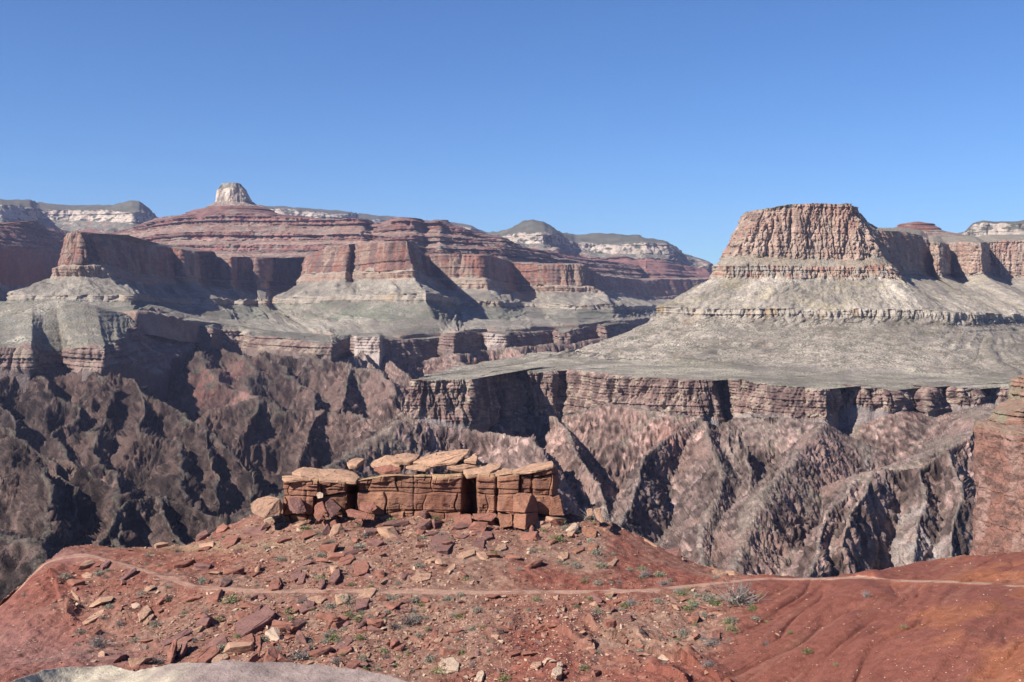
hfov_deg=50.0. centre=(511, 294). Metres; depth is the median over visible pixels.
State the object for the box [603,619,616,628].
boulder
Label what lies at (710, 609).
boulder
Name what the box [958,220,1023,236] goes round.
canyon rim
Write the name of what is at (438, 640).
boulder
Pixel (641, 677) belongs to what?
boulder
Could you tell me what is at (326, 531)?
boulder
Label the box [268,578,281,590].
boulder
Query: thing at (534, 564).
boulder
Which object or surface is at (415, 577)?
boulder
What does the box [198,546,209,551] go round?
boulder
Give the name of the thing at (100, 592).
boulder
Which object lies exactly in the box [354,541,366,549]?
shrub
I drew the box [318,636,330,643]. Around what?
shrub
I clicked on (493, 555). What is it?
boulder
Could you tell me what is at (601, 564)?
shrub
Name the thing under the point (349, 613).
shrub
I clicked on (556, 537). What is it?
shrub
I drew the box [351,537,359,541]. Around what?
boulder
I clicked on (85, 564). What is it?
boulder
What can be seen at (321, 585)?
boulder
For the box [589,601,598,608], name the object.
boulder
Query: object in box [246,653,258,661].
boulder
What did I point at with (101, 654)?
boulder
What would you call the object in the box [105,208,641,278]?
temple terraces
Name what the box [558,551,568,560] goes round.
boulder
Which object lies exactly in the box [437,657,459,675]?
boulder
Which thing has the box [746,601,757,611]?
shrub
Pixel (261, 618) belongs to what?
boulder
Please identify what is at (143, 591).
shrub
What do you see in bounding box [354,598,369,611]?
boulder
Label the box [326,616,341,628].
boulder
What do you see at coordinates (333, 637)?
shrub
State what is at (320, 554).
shrub
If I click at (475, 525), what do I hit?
boulder
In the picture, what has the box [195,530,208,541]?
boulder
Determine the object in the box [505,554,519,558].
boulder
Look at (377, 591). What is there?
trail
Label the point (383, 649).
shrub
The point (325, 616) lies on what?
boulder
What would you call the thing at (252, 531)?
boulder
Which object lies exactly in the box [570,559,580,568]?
shrub
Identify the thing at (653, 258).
canyon rim
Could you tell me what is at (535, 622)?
boulder
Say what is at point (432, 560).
boulder
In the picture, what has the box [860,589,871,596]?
shrub
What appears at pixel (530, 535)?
boulder
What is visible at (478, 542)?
boulder
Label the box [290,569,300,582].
boulder
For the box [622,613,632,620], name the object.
boulder
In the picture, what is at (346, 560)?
boulder
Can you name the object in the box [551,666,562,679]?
boulder
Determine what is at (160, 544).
boulder
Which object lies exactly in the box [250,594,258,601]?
boulder
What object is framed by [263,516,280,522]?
boulder
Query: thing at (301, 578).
boulder
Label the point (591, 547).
boulder
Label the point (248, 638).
boulder
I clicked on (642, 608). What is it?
boulder
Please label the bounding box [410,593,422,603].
shrub
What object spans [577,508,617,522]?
shrub
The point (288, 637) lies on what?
boulder
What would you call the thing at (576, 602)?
boulder
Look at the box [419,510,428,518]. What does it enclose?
boulder
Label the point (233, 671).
bedrock
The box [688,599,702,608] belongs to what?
shrub
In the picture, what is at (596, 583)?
shrub
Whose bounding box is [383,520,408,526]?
boulder
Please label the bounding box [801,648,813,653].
shrub
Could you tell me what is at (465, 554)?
boulder
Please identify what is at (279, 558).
shrub
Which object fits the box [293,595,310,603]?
shrub
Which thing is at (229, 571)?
boulder
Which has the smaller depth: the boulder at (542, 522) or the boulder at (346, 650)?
the boulder at (346, 650)
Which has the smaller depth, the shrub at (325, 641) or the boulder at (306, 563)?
the shrub at (325, 641)
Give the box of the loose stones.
[3,513,1023,681]
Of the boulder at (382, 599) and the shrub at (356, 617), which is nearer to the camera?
the shrub at (356, 617)
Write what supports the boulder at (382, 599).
on the hillside at (1008, 567)
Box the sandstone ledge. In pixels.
[282,449,558,521]
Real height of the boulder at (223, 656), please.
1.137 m
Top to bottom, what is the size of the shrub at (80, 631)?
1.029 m
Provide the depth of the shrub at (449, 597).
116.07 m
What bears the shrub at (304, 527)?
on the hillside at (1008, 567)
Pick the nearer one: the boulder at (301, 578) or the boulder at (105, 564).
the boulder at (301, 578)
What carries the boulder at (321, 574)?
on the hillside at (1008, 567)
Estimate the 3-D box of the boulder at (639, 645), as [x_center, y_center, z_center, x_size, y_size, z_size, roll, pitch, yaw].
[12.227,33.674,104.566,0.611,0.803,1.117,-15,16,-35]
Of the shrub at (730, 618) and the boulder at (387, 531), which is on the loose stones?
the shrub at (730, 618)
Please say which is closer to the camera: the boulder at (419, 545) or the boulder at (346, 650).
the boulder at (346, 650)
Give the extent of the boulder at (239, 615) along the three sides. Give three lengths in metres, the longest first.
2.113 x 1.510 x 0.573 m
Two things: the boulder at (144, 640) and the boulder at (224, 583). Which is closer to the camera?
the boulder at (144, 640)
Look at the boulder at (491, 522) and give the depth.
140.77 m
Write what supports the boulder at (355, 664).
on the hillside at (1008, 567)
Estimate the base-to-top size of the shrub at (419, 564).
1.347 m
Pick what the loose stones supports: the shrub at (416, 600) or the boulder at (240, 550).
the boulder at (240, 550)
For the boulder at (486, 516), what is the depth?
140.56 m
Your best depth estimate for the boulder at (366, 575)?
123.09 m
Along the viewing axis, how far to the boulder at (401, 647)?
104.79 m
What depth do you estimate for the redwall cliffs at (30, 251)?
5575.39 m
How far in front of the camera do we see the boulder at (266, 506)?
142.81 m
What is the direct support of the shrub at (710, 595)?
on the hillside at (1008, 567)
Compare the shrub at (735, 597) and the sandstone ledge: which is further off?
the sandstone ledge
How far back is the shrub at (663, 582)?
123.62 m
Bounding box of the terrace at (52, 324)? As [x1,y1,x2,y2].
[0,299,648,349]
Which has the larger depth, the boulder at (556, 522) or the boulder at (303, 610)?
the boulder at (556, 522)
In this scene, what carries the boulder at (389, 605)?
on the hillside at (1008, 567)
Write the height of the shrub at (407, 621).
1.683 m
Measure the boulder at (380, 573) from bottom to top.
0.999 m
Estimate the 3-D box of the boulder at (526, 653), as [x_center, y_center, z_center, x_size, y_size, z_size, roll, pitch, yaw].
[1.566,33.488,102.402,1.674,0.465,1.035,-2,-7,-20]
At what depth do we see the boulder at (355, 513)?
140.70 m
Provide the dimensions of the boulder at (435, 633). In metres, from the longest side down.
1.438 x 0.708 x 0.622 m
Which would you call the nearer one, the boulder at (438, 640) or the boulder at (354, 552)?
the boulder at (438, 640)
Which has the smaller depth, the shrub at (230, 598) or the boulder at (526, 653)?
the boulder at (526, 653)
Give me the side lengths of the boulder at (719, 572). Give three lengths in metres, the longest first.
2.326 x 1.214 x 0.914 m
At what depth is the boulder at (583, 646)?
104.77 m
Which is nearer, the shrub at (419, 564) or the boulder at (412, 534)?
the shrub at (419, 564)
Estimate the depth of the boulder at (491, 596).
116.75 m
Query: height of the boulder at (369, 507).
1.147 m
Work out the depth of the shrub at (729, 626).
108.30 m
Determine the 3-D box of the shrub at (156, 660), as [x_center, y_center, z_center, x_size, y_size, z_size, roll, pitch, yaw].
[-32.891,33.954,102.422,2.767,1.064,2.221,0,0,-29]
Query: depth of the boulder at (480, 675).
97.63 m
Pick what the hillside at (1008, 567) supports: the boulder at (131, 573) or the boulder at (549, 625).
the boulder at (131, 573)
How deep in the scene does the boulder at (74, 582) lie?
126.96 m
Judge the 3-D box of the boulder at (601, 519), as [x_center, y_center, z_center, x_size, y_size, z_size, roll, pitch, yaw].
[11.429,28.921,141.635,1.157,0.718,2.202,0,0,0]
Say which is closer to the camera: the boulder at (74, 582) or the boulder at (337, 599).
the boulder at (337, 599)
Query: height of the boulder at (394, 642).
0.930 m
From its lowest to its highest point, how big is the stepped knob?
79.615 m
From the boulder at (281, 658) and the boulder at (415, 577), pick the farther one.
the boulder at (415, 577)
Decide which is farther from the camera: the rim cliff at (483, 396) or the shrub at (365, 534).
the rim cliff at (483, 396)
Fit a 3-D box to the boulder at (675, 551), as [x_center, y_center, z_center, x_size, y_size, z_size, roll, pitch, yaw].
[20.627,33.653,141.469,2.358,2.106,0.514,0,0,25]
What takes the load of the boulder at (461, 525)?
on the hillside at (1008, 567)
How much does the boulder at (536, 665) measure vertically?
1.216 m
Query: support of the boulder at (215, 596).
on the hillside at (1003, 605)
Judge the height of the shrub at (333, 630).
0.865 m
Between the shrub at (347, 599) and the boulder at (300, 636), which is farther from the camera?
the shrub at (347, 599)
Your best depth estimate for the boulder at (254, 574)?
127.53 m
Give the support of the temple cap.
on the temple terraces at (234, 233)
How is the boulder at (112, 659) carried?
on the hillside at (1008, 567)
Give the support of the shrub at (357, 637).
on the hillside at (1008, 567)
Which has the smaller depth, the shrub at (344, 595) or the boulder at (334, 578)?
the shrub at (344, 595)
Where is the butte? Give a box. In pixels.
[658,203,1023,315]
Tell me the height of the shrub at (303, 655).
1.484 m
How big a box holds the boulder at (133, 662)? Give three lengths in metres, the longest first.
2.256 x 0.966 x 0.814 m
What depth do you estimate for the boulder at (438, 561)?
126.68 m
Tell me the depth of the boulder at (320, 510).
141.16 m
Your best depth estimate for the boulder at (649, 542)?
142.65 m
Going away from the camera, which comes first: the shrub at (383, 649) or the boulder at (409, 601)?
the shrub at (383, 649)
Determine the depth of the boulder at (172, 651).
103.43 m
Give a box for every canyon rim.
[0,199,488,257]
[486,219,712,277]
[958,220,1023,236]
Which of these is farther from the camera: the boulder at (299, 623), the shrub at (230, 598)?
the shrub at (230, 598)
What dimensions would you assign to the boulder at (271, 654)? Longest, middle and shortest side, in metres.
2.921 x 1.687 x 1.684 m
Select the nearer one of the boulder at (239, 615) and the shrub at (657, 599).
the boulder at (239, 615)
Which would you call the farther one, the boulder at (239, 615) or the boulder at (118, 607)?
the boulder at (118, 607)
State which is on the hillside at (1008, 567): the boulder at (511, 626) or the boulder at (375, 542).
the boulder at (511, 626)
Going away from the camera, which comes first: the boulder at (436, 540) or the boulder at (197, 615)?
the boulder at (197, 615)
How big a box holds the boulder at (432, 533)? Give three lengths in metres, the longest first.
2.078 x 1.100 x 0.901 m
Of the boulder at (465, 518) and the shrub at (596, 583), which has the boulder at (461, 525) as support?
the boulder at (465, 518)
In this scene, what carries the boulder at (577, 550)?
on the loose stones
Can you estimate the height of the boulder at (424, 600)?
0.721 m
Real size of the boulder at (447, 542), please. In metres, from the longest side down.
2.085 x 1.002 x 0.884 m
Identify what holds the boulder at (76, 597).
on the hillside at (1008, 567)
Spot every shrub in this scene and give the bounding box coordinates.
[58,568,74,579]
[74,627,86,635]
[83,632,111,650]
[90,569,104,576]
[103,602,113,609]
[129,635,142,643]
[136,586,147,595]
[147,655,170,664]
[149,618,161,627]
[220,594,245,604]
[261,634,269,641]
[272,554,285,561]
[283,607,295,614]
[287,644,316,660]
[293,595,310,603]
[298,525,310,530]
[315,552,326,557]
[316,575,327,581]
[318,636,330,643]
[325,600,338,608]
[325,632,340,642]
[327,628,338,633]
[329,656,340,663]
[337,591,352,601]
[340,593,352,603]
[343,609,354,616]
[350,614,363,620]
[352,633,364,640]
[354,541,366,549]
[356,527,372,537]
[357,654,367,661]
[377,647,387,652]
[386,593,397,600]
[386,621,399,629]
[395,611,433,625]
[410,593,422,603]
[412,612,422,620]
[413,558,425,567]
[421,653,434,662]
[430,664,446,674]
[444,594,455,601]
[453,612,467,619]
[464,625,476,631]
[497,672,512,681]
[549,534,565,541]
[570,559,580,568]
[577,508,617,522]
[577,664,588,671]
[590,547,601,555]
[592,579,602,584]
[592,606,602,613]
[597,561,610,567]
[617,599,630,607]
[625,595,638,606]
[636,567,653,577]
[652,597,663,603]
[657,577,672,585]
[671,588,685,593]
[672,627,688,636]
[681,603,693,610]
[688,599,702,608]
[694,589,717,601]
[697,634,724,646]
[697,658,716,667]
[707,578,771,607]
[708,599,723,605]
[723,624,740,632]
[724,611,737,623]
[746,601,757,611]
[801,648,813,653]
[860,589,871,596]
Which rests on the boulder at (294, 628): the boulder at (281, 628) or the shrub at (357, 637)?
the boulder at (281, 628)
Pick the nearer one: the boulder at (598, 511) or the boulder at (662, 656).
the boulder at (662, 656)
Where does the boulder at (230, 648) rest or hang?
on the hillside at (1008, 567)
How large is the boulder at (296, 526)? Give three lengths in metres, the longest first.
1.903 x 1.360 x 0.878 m
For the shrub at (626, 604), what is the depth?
115.61 m
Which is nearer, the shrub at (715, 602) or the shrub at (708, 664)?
the shrub at (708, 664)
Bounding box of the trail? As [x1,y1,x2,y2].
[0,554,1023,606]
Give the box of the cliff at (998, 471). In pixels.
[969,374,1023,555]
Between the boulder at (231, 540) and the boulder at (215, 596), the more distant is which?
the boulder at (231, 540)
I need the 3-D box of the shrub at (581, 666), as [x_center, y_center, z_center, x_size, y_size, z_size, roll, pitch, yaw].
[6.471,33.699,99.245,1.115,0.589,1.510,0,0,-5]
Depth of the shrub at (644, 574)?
127.28 m
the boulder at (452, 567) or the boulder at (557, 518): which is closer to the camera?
the boulder at (452, 567)
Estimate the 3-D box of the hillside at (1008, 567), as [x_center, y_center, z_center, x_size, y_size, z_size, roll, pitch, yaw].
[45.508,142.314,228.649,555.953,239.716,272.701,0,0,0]
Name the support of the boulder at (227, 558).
on the hillside at (1008, 567)
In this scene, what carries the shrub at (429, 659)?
on the loose stones
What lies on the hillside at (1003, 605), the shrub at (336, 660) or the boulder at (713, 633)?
the boulder at (713, 633)
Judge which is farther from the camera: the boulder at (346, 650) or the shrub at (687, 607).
the shrub at (687, 607)
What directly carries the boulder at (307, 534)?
on the hillside at (1008, 567)
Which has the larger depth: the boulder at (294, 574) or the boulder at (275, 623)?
the boulder at (294, 574)
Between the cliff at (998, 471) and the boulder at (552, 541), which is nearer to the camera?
the boulder at (552, 541)
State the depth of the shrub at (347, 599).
115.18 m
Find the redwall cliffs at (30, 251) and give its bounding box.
[0,221,68,300]
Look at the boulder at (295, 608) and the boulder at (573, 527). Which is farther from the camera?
the boulder at (573, 527)
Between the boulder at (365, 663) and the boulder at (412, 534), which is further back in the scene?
the boulder at (412, 534)
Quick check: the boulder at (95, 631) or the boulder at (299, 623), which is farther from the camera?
the boulder at (95, 631)
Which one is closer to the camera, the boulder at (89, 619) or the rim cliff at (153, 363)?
the boulder at (89, 619)
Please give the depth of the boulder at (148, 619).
115.40 m
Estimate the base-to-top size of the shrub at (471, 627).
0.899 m
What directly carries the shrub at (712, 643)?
on the hillside at (1003, 605)
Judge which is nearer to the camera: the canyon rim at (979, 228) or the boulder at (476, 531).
the boulder at (476, 531)
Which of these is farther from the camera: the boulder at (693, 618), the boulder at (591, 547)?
the boulder at (591, 547)
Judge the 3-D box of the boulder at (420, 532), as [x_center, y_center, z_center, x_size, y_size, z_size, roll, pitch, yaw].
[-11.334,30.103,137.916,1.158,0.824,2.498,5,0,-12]
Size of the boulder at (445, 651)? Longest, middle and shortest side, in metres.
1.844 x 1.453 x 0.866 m
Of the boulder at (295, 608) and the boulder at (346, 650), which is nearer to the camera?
the boulder at (346, 650)
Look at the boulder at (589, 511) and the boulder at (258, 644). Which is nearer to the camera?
the boulder at (258, 644)
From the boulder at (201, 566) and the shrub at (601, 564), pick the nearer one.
the shrub at (601, 564)
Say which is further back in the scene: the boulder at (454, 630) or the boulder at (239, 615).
the boulder at (239, 615)
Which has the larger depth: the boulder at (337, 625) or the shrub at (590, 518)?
the shrub at (590, 518)
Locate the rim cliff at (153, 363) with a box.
[0,307,647,401]
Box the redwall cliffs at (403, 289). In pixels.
[0,231,708,342]
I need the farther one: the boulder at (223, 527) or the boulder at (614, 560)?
the boulder at (223, 527)
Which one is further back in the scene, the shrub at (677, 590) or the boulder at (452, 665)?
the shrub at (677, 590)
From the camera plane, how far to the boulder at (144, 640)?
107.74 m
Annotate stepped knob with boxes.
[895,222,978,237]
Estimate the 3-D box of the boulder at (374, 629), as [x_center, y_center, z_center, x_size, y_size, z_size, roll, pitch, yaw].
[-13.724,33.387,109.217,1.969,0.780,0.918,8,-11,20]
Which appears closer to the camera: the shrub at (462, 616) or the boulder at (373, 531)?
the shrub at (462, 616)
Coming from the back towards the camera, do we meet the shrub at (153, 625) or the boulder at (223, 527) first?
the boulder at (223, 527)
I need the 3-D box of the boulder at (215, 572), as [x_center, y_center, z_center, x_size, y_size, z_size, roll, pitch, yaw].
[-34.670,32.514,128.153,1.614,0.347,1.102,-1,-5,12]
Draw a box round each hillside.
[0,509,1023,605]
[0,557,1023,681]
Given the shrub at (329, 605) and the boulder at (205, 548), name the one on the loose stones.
the shrub at (329, 605)
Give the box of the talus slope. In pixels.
[536,306,1023,378]
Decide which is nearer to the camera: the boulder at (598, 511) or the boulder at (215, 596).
the boulder at (215, 596)
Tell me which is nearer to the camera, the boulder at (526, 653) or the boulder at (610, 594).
the boulder at (526, 653)
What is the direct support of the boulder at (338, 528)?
on the hillside at (1008, 567)
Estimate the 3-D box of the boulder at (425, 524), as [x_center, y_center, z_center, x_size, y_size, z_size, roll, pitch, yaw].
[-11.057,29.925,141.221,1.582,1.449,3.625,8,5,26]
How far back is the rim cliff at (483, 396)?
1879.82 m
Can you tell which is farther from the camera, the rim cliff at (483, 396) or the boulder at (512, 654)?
the rim cliff at (483, 396)
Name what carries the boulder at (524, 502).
on the boulder at (524, 521)
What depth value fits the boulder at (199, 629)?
109.84 m
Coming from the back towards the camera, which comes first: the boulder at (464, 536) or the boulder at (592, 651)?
the boulder at (464, 536)
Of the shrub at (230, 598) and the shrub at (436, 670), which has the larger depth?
the shrub at (230, 598)
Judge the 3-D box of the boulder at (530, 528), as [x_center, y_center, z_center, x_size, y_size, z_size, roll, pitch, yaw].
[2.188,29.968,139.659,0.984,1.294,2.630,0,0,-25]
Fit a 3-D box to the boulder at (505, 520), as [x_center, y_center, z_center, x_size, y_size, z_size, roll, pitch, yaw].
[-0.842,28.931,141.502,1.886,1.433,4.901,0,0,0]
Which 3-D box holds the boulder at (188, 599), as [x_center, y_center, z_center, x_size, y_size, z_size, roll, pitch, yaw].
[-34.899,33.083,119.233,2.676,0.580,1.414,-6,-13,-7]
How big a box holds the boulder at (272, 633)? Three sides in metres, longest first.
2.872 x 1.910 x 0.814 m
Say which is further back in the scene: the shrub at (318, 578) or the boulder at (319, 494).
the boulder at (319, 494)
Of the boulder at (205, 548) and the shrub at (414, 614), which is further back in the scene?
the boulder at (205, 548)
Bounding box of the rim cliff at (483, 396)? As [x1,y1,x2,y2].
[403,351,1009,432]
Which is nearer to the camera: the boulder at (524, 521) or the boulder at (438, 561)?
the boulder at (438, 561)
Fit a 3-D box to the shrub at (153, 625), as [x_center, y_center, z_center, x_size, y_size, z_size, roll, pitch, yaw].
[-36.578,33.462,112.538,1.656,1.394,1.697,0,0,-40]
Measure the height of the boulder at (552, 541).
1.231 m
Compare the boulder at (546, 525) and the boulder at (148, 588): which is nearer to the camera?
the boulder at (148, 588)
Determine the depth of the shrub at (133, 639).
109.30 m
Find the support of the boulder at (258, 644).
on the hillside at (1008, 567)
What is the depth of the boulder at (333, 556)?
130.58 m
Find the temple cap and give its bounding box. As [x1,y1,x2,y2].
[195,183,277,216]
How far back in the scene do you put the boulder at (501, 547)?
132.76 m
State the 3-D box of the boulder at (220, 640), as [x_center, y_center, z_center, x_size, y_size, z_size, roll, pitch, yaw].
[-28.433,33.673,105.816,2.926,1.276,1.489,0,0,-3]
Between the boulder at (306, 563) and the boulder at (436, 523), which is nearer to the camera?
the boulder at (306, 563)
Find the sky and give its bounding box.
[0,0,1023,264]
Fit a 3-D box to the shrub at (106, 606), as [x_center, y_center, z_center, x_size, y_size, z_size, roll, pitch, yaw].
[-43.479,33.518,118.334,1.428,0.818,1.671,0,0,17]
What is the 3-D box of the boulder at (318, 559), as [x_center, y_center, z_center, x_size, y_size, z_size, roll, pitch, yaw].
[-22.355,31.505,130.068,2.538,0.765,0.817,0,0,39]
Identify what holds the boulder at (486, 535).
on the hillside at (1008, 567)
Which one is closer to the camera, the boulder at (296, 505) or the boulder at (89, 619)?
the boulder at (89, 619)
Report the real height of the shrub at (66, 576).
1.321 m
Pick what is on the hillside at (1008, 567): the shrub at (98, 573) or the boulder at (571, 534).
the boulder at (571, 534)
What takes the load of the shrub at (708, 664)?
on the hillside at (1008, 567)
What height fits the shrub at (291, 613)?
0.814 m
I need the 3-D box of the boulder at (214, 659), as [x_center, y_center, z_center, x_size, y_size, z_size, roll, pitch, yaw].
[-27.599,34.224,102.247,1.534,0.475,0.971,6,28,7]
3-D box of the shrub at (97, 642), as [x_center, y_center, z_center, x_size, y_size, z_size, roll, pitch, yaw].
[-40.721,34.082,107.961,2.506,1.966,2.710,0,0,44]
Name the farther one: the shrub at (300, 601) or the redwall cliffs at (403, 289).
the redwall cliffs at (403, 289)
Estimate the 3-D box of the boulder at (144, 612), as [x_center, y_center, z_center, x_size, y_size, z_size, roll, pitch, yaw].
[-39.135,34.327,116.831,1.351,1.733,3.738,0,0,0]
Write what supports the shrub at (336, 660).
on the loose stones
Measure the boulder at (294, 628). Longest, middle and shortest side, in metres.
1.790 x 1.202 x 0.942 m
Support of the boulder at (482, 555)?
on the hillside at (1008, 567)
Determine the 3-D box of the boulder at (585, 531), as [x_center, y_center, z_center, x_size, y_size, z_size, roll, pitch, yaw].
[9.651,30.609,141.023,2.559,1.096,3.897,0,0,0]
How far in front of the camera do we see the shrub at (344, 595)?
116.03 m
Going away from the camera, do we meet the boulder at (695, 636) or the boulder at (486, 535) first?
the boulder at (695, 636)
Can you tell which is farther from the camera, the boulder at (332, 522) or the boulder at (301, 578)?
the boulder at (332, 522)
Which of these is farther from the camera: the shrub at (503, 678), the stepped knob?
the stepped knob
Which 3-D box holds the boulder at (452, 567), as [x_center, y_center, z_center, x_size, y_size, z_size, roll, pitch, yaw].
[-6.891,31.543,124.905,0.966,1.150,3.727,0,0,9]
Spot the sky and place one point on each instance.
(671, 121)
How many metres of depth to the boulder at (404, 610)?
113.59 m
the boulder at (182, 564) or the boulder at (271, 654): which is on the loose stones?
the boulder at (182, 564)
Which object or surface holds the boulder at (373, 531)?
on the hillside at (1008, 567)
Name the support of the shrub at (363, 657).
on the hillside at (1008, 567)
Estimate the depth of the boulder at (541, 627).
109.39 m
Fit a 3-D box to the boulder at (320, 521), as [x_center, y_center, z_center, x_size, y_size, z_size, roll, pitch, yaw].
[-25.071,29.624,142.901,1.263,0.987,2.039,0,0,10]
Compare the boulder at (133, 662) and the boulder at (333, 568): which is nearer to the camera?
the boulder at (133, 662)
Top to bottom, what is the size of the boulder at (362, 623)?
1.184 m
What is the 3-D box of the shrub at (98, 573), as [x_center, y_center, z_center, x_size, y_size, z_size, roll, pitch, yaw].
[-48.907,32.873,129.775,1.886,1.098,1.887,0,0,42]
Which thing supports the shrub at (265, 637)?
on the hillside at (1008, 567)
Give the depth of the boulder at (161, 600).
119.40 m
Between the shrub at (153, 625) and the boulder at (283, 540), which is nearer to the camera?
the shrub at (153, 625)
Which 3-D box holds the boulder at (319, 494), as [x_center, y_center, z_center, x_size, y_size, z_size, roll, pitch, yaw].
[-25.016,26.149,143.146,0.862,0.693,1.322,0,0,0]
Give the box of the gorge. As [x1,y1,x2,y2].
[0,337,997,602]
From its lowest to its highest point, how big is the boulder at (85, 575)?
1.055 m
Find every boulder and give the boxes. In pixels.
[67,579,84,586]
[71,590,79,600]
[78,560,94,569]
[82,572,92,578]
[82,610,104,625]
[87,629,101,634]
[89,596,112,606]
[92,587,104,600]
[96,654,127,662]
[98,651,105,656]
[100,559,110,569]
[115,605,122,610]
[119,568,136,582]
[128,657,153,667]
[136,639,152,641]
[138,605,151,622]
[143,614,154,624]
[144,585,154,591]
[154,542,168,548]
[157,594,168,604]
[160,628,192,645]
[165,639,176,663]
[173,559,195,568]
[177,639,187,657]
[178,596,202,601]
[191,645,220,662]
[192,626,203,633]
[194,563,211,570]
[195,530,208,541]
[195,613,202,618]
[195,618,214,628]
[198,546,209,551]
[199,541,214,547]
[201,613,219,626]
[201,636,228,649]
[208,571,222,573]
[208,589,222,602]
[210,657,222,662]
[215,654,228,659]
[216,523,228,532]
[220,578,231,586]
[221,535,238,548]
[221,556,233,560]
[223,567,243,574]
[223,642,253,654]
[233,548,242,553]
[234,611,246,619]
[235,605,275,637]
[238,633,254,643]
[239,602,257,607]
[243,526,267,535]
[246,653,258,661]
[249,571,261,576]
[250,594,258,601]
[251,496,282,517]
[255,636,261,656]
[258,593,266,598]
[260,523,269,530]
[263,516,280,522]
[263,647,281,661]
[265,627,282,640]
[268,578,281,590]
[271,620,292,627]
[276,653,292,661]
[277,537,291,542]
[277,626,286,631]
[283,635,294,639]
[285,619,305,630]
[286,625,298,633]
[288,497,306,513]
[289,604,301,612]
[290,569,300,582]
[291,521,307,528]
[295,630,307,643]
[297,571,305,584]
[299,561,316,565]
[299,601,314,613]
[300,530,320,538]
[307,595,326,604]
[308,646,334,656]
[314,501,325,520]
[314,517,324,524]
[314,572,325,577]
[315,613,335,621]
[316,557,327,561]
[317,492,322,497]
[318,578,324,589]
[319,542,338,552]
[322,518,338,526]
[322,524,330,535]
[325,498,340,518]
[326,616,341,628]
[327,552,344,560]
[328,569,340,584]
[329,523,344,536]
[329,565,339,572]
[330,615,348,629]
[333,636,352,651]
[335,593,347,604]
[337,645,351,654]
[338,554,354,565]
[343,549,361,555]
[343,621,352,625]
[344,660,359,668]
[346,509,367,518]
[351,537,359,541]
[354,560,369,576]
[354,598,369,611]
[355,615,368,628]
[357,587,376,598]
[357,629,367,632]
[359,501,376,512]
[360,660,368,666]
[364,573,375,578]
[366,528,377,536]
[366,618,383,626]
[367,539,383,546]
[367,626,381,633]
[374,569,384,577]
[377,526,399,537]
[378,596,388,600]
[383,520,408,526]
[384,602,397,609]
[390,638,399,648]
[394,644,405,650]
[396,538,406,542]
[399,599,413,603]
[399,608,410,611]
[400,572,409,580]
[407,531,417,537]
[409,647,417,653]
[411,573,431,581]
[414,519,431,529]
[415,543,426,548]
[417,529,425,535]
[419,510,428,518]
[419,597,428,602]
[424,531,438,535]
[424,558,436,563]
[428,546,441,556]
[430,532,455,554]
[432,519,443,528]
[432,629,438,638]
[434,637,442,642]
[435,558,445,565]
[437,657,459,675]
[440,648,458,655]
[441,541,454,545]
[444,563,455,574]
[447,628,461,632]
[451,520,473,529]
[452,514,471,524]
[456,549,474,558]
[457,534,468,538]
[468,521,487,531]
[471,537,484,549]
[473,513,496,520]
[473,529,487,533]
[474,670,484,681]
[477,551,487,559]
[479,520,494,524]
[481,531,492,540]
[486,594,499,598]
[487,553,499,556]
[495,543,506,550]
[498,514,512,527]
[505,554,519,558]
[507,623,515,629]
[507,651,520,657]
[513,493,538,512]
[513,512,539,529]
[520,531,540,540]
[521,651,536,655]
[524,559,543,568]
[526,525,533,531]
[530,619,538,624]
[531,661,541,668]
[535,520,550,527]
[538,623,545,630]
[539,517,562,525]
[539,521,548,525]
[542,638,551,647]
[545,516,565,522]
[546,623,555,627]
[548,536,558,544]
[549,495,563,515]
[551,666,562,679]
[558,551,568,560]
[566,523,579,532]
[567,531,575,536]
[569,600,579,604]
[571,546,583,553]
[578,527,596,537]
[579,643,593,649]
[586,508,592,516]
[588,544,597,550]
[588,649,597,653]
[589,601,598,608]
[591,670,600,676]
[592,594,602,601]
[594,508,601,515]
[596,516,604,522]
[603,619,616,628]
[604,591,614,597]
[608,557,617,565]
[611,599,620,605]
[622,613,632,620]
[636,642,644,650]
[637,675,647,678]
[638,605,647,611]
[643,537,656,546]
[658,654,668,660]
[665,548,680,557]
[688,614,698,623]
[693,631,698,640]
[707,607,719,612]
[710,630,719,640]
[712,570,727,575]
[726,570,737,575]
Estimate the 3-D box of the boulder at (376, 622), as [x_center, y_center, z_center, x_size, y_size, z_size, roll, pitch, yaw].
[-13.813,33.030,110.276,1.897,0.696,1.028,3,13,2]
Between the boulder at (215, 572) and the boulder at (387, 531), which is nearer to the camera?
the boulder at (215, 572)
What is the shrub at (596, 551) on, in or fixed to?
on the hillside at (1008, 567)
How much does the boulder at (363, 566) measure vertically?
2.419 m
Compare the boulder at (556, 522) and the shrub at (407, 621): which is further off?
the boulder at (556, 522)
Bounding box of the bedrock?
[11,660,406,681]
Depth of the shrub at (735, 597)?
116.84 m
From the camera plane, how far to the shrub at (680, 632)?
108.74 m
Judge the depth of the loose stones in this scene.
113.81 m
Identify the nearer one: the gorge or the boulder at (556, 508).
the boulder at (556, 508)
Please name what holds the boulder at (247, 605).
on the hillside at (1008, 567)
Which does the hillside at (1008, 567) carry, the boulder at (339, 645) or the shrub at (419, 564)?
the boulder at (339, 645)
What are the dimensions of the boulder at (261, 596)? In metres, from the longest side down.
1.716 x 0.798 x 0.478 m

